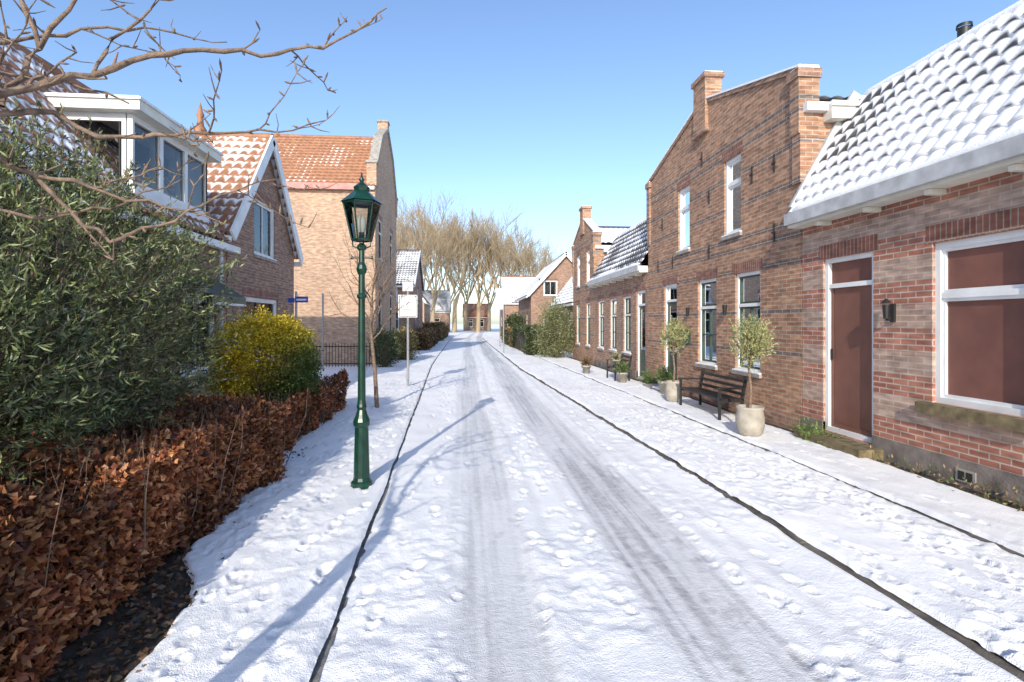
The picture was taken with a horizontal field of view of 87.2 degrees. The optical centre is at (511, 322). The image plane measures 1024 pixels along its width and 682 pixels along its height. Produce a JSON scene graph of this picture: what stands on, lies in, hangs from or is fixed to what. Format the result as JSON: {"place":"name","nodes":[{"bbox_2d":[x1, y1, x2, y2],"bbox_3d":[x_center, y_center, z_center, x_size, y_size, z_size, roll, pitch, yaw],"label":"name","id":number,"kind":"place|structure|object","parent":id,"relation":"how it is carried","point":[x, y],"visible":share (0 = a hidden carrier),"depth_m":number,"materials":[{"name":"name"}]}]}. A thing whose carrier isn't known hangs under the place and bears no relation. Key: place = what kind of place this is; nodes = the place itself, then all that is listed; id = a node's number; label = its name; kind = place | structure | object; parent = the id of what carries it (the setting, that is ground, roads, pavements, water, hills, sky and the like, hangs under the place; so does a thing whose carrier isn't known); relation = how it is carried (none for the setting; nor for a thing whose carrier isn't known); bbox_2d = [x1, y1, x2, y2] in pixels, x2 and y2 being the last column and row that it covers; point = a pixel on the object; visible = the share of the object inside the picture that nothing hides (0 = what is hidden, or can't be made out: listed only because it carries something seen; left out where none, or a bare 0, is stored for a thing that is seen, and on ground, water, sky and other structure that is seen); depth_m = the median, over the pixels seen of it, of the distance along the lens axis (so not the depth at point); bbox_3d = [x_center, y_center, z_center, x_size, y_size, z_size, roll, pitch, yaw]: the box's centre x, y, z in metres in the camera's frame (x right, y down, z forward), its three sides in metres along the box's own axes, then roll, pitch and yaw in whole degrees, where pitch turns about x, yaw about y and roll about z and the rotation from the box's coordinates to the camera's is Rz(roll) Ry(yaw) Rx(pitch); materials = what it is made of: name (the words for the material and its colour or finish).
{"place":"outdoors","nodes":[
{"label":"outdoors","id":0,"kind":"place"},
{"bbox_2d":[0,32,245,432],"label":"brick house","id":1,"kind":"structure","parent":0,"point":[111,115],"depth_m":8.71,"materials":[{"name":"white paint"}]},
{"bbox_2d":[196,131,303,388],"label":"brick house","id":2,"kind":"structure","parent":0,"point":[265,239],"depth_m":13.13,"materials":[{"name":"brown brick"}]},
{"bbox_2d":[124,332,464,681],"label":"snowy pavement","id":3,"kind":"structure","parent":0,"point":[267,597],"depth_m":3.83,"materials":[{"name":"white snow"}]},
{"bbox_2d":[341,172,382,489],"bbox_3d":[-1.563,0.065,5.587,0.411,3.270,0.419,0,0,-5],"label":"street lamp","id":4,"kind":"object","parent":3,"relation":"on","point":[360,196],"visible":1,"depth_m":5.55,"materials":[{"name":"green metal"}]},
{"bbox_2d":[311,229,419,407],"bbox_3d":[-2.711,-0.146,10.717,2.836,3.697,1.609,0,0,41],"label":"young tree","id":5,"kind":"object","parent":3,"relation":"on","point":[375,380],"visible":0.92,"depth_m":10.59,"materials":[{"name":"brown plant"}]},
{"bbox_2d":[366,325,403,366],"bbox_3d":[-4.892,0.916,20.648,1.424,1.713,1.598,0,0,-5],"label":"green shrub","id":6,"kind":"object","parent":3,"relation":"on","point":[394,352],"visible":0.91,"depth_m":20.54,"materials":[{"name":"green plant"}]},
{"bbox_2d":[387,323,419,359],"bbox_3d":[-5.055,0.820,24.714,1.883,1.897,2.355,0,0,-5],"label":"green shrub","id":7,"kind":"object","parent":3,"relation":"on","point":[401,334],"visible":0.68,"depth_m":24.43,"materials":[{"name":"green plant"}]},
{"bbox_2d":[398,279,416,385],"bbox_3d":[-2.791,0.290,14.404,0.500,2.920,0.091,0,0,-5],"label":"traffic sign","id":8,"kind":"object","parent":3,"relation":"on","point":[409,309],"visible":0.91,"depth_m":14.37,"materials":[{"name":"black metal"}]},
{"bbox_2d":[193,103,397,365],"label":"brick house","id":9,"kind":"structure","parent":0,"point":[323,161],"depth_m":22.81,"materials":[{"name":"orange brick"}]},
{"bbox_2d":[396,249,424,330],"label":"brick house","id":10,"kind":"structure","parent":0,"point":[411,269],"depth_m":42.04,"materials":[{"name":"white paint"}]},
{"bbox_2d":[423,294,431,322],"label":"brick house","id":11,"kind":"structure","parent":0,"point":[427,304],"depth_m":62.87,"materials":[{"name":"brown brick"}]},
{"bbox_2d":[423,290,450,331],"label":"brick house","id":12,"kind":"structure","parent":0,"point":[442,307],"depth_m":102.62,"materials":[{"name":"white paint"}]},
{"bbox_2d":[462,303,487,330],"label":"brick house","id":13,"kind":"structure","parent":0,"point":[472,312],"depth_m":124.09,"materials":[{"name":"brown brick"}]},
{"bbox_2d":[0,0,1018,323],"label":"sky","id":14,"kind":"structure","parent":0,"point":[551,109],"materials":[{"name":"blue"}]},
{"bbox_2d":[0,357,1023,681],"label":"soil bed","id":15,"kind":"object","parent":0,"point":[68,651],"visible":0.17,"depth_m":3.01,"materials":[{"name":"black soil"}]},
{"bbox_2d":[0,226,149,494],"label":"olive shrub","id":16,"kind":"object","parent":15,"relation":"on","point":[19,357],"visible":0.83,"depth_m":3.40,"materials":[{"name":"green plant"}]},
{"bbox_2d":[0,97,258,481],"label":"olive shrub","id":17,"kind":"object","parent":15,"relation":"on","point":[146,249],"visible":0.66,"depth_m":4.60,"materials":[{"name":"green plant"}]},
{"bbox_2d":[0,388,307,681],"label":"beech hedge","id":18,"kind":"object","parent":15,"relation":"on","point":[83,540],"visible":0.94,"depth_m":3.37,"materials":[{"name":"brown plant"}]},
{"bbox_2d":[40,428,322,681],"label":"leaf litter","id":19,"kind":"object","parent":15,"relation":"on","point":[99,670],"visible":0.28,"depth_m":3.03,"materials":[{"name":"brown plant"}]},
{"bbox_2d":[0,0,386,259],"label":"bare tree","id":20,"kind":"object","parent":15,"relation":"on","point":[14,87],"visible":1,"depth_m":2.00,"materials":[{"name":"brown plant"}]},
{"bbox_2d":[198,304,324,402],"bbox_3d":[-3.750,0.739,8.118,1.698,2.044,1.765,0,0,-5],"label":"golden shrub","id":21,"kind":"object","parent":15,"relation":"on","point":[297,371],"visible":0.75,"depth_m":7.75,"materials":[{"name":"yellow plant"}]},
{"bbox_2d":[218,368,350,451],"bbox_3d":[-3.533,1.307,8.796,1.176,0.898,3.659,0,0,-5],"label":"beech hedge","id":22,"kind":"object","parent":15,"relation":"on","point":[326,402],"visible":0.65,"depth_m":8.39,"materials":[{"name":"brown plant"}]},
{"bbox_2d":[637,369,656,383],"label":"weeds","id":23,"kind":"object","parent":15,"relation":"on","point":[649,380],"visible":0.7,"depth_m":14.61,"materials":[{"name":"green plant"}]},
{"bbox_2d":[788,417,845,441],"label":"weeds","id":24,"kind":"object","parent":15,"relation":"on","point":[810,429],"visible":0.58,"depth_m":7.54,"materials":[{"name":"green plant"}]},
{"bbox_2d":[870,445,1023,510],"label":"weeds","id":25,"kind":"object","parent":15,"relation":"on","point":[986,496],"visible":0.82,"depth_m":5.25,"materials":[{"name":"green plant"}]},
{"bbox_2d":[500,276,535,335],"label":"brick house","id":26,"kind":"structure","parent":0,"point":[518,285],"depth_m":60.80,"materials":[{"name":"white paint"}]},
{"bbox_2d":[514,252,571,325],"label":"brick house","id":27,"kind":"structure","parent":0,"point":[551,279],"depth_m":42.48,"materials":[{"name":"brown brick"}]},
{"bbox_2d":[550,277,572,352],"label":"brick house","id":28,"kind":"structure","parent":0,"point":[565,295],"depth_m":34.47,"materials":[{"name":"white paint"}]},
{"bbox_2d":[571,206,647,364],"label":"brick house","id":29,"kind":"structure","parent":0,"point":[592,244],"depth_m":23.19,"materials":[{"name":"brown brick"}]},
{"bbox_2d":[317,324,910,507],"bbox_3d":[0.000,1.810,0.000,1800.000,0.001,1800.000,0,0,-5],"label":"ground","id":30,"kind":"structure","parent":0,"point":[352,370],"depth_m":21.83,"materials":[{"name":"white snow"}]},
{"bbox_2d":[288,291,307,318],"bbox_3d":[-5.745,0.450,14.450,0.520,2.600,0.084,0,0,-5],"label":"street name sign","id":31,"kind":"object","parent":30,"relation":"on","point":[296,299],"visible":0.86,"depth_m":14.42,"materials":[{"name":"blue metal"}]},
{"bbox_2d":[322,293,323,369],"bbox_3d":[-7.032,0.320,19.972,0.083,2.860,0.083,0,0,18],"label":"signpost","id":32,"kind":"object","parent":30,"relation":"on","point":[322,330],"visible":0.9,"depth_m":19.95,"materials":[{"name":"metal"}]},
{"bbox_2d":[310,343,377,366],"bbox_3d":[-6.893,1.275,21.284,3.300,0.950,0.050,0,0,-5],"label":"iron fence","id":33,"kind":"object","parent":30,"relation":"on","point":[341,363],"visible":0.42,"depth_m":21.28,"materials":[{"name":"metal"}]},
{"bbox_2d":[309,338,451,681],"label":"kerb","id":34,"kind":"structure","parent":30,"relation":"on","point":[320,664],"depth_m":3.49,"materials":[{"name":"grey stone"}]},
{"bbox_2d":[409,327,438,350],"bbox_3d":[-6.272,1.058,38.591,1.691,1.628,12.388,0,0,-5],"label":"green hedge","id":35,"kind":"object","parent":30,"relation":"on","point":[428,337],"visible":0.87,"depth_m":33.10,"materials":[{"name":"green plant"}]},
{"bbox_2d":[423,320,449,340],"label":"green hedge","id":36,"kind":"object","parent":30,"relation":"on","point":[442,328],"visible":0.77,"depth_m":50.89,"materials":[{"name":"green plant"}]},
{"bbox_2d":[396,188,569,332],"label":"distant trees","id":37,"kind":"object","parent":30,"relation":"on","point":[445,244],"visible":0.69,"depth_m":92.03,"materials":[{"name":"beige plant"}]},
{"bbox_2d":[643,64,861,430],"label":"brick house","id":38,"kind":"structure","parent":30,"relation":"on","point":[723,184],"depth_m":10.22,"materials":[{"name":"brown brick"}]},
{"bbox_2d":[483,338,1023,681],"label":"kerb","id":39,"kind":"structure","parent":30,"relation":"on","point":[975,646],"depth_m":3.68,"materials":[{"name":"stone"}]},
{"bbox_2d":[555,364,1023,557],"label":"kerb","id":40,"kind":"structure","parent":30,"relation":"on","point":[971,534],"depth_m":4.92,"materials":[{"name":"stone"}]},
{"bbox_2d":[784,0,1023,505],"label":"brick house","id":41,"kind":"structure","parent":30,"relation":"on","point":[906,211],"depth_m":6.04,"materials":[{"name":"brown brick"}]},
{"bbox_2d":[587,219,647,382],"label":"brick house","id":42,"kind":"structure","parent":0,"point":[618,281],"depth_m":17.66,"materials":[{"name":"brown brick"}]},
{"bbox_2d":[319,333,1022,681],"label":"snowy road","id":43,"kind":"structure","parent":0,"point":[526,527],"depth_m":3.65,"materials":[{"name":"white snow"}]},
{"bbox_2d":[482,332,1023,670],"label":"snowy pavement","id":44,"kind":"structure","parent":0,"point":[965,585],"depth_m":4.49,"materials":[{"name":"white snow"}]},
{"bbox_2d":[496,304,502,346],"bbox_3d":[-0.854,0.040,38.056,0.600,3.420,0.091,0,0,-5],"label":"traffic sign","id":45,"kind":"object","parent":44,"relation":"on","point":[499,307],"visible":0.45,"depth_m":38.03,"materials":[{"name":"black metal"}]},
{"bbox_2d":[496,288,511,352],"bbox_3d":[-0.469,-0.110,30.059,0.900,3.720,0.091,0,0,-5],"label":"traffic sign","id":46,"kind":"object","parent":44,"relation":"on","point":[503,296],"visible":0.98,"depth_m":30.03,"materials":[{"name":"black metal"}]},
{"bbox_2d":[486,332,1023,554],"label":"snowy verge","id":47,"kind":"structure","parent":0,"point":[998,523],"depth_m":5.86,"materials":[{"name":"white snow"}]},
{"bbox_2d":[500,325,519,346],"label":"green hedge","id":48,"kind":"object","parent":47,"relation":"on","point":[508,328],"visible":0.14,"depth_m":38.71,"materials":[{"name":"green plant"}]},
{"bbox_2d":[501,311,531,345],"bbox_3d":[0.315,0.442,40.163,2.954,2.782,3.394,0,0,35],"label":"green shrub","id":49,"kind":"object","parent":47,"relation":"on","point":[512,319],"visible":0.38,"depth_m":39.67,"materials":[{"name":"green plant"}]},
{"bbox_2d":[511,324,551,355],"bbox_3d":[1.063,0.929,31.937,1.749,1.809,8.823,0,0,-5],"label":"green hedge","id":50,"kind":"object","parent":47,"relation":"on","point":[523,338],"visible":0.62,"depth_m":28.14,"materials":[{"name":"green plant"}]},
{"bbox_2d":[531,294,576,357],"bbox_3d":[2.241,0.140,25.744,2.761,3.282,3.828,0,0,-5],"label":"green shrub","id":51,"kind":"object","parent":47,"relation":"on","point":[557,343],"visible":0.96,"depth_m":25.45,"materials":[{"name":"green plant"}]},
{"bbox_2d":[580,356,593,373],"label":"potted plant","id":52,"kind":"object","parent":47,"relation":"on","point":[585,366],"visible":1,"depth_m":17.40,"materials":[{"name":"beige plant"}]},
{"bbox_2d":[606,353,631,380],"bbox_3d":[3.125,1.284,15.724,0.541,0.731,0.910,0,0,-5],"label":"garden bench","id":53,"kind":"object","parent":47,"relation":"on","point":[624,360],"visible":0.61,"depth_m":15.32,"materials":[{"name":"black wood"}]},
{"bbox_2d":[611,351,622,366],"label":"potted plant","id":54,"kind":"object","parent":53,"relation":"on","point":[617,355],"visible":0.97,"depth_m":15.53,"materials":[{"name":"green plant"}]},
{"bbox_2d":[614,360,630,382],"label":"potted plant","id":55,"kind":"object","parent":47,"relation":"on","point":[622,376],"visible":1,"depth_m":14.75,"materials":[{"name":"green plant"}]},
{"bbox_2d":[653,365,676,394],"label":"potted plant","id":56,"kind":"object","parent":47,"relation":"on","point":[663,373],"visible":0.81,"depth_m":12.38,"materials":[{"name":"green plant"}]},
{"bbox_2d":[658,315,692,401],"bbox_3d":[3.399,0.741,11.318,0.703,1.818,0.766,0,0,-5],"label":"potted olive tree","id":57,"kind":"object","parent":47,"relation":"on","point":[671,390],"visible":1,"depth_m":11.19,"materials":[{"name":"green plant"}]},
{"bbox_2d":[678,369,747,419],"bbox_3d":[3.671,1.289,9.950,0.535,0.722,1.710,0,0,-5],"label":"garden bench","id":58,"kind":"object","parent":47,"relation":"on","point":[719,396],"visible":0.95,"depth_m":9.68,"materials":[{"name":"black wood"}]},
{"bbox_2d":[726,313,780,436],"bbox_3d":[3.504,0.739,7.923,0.755,1.822,0.781,0,0,-5],"label":"potted olive tree","id":59,"kind":"object","parent":47,"relation":"on","point":[750,419],"visible":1,"depth_m":7.79,"materials":[{"name":"green plant"}]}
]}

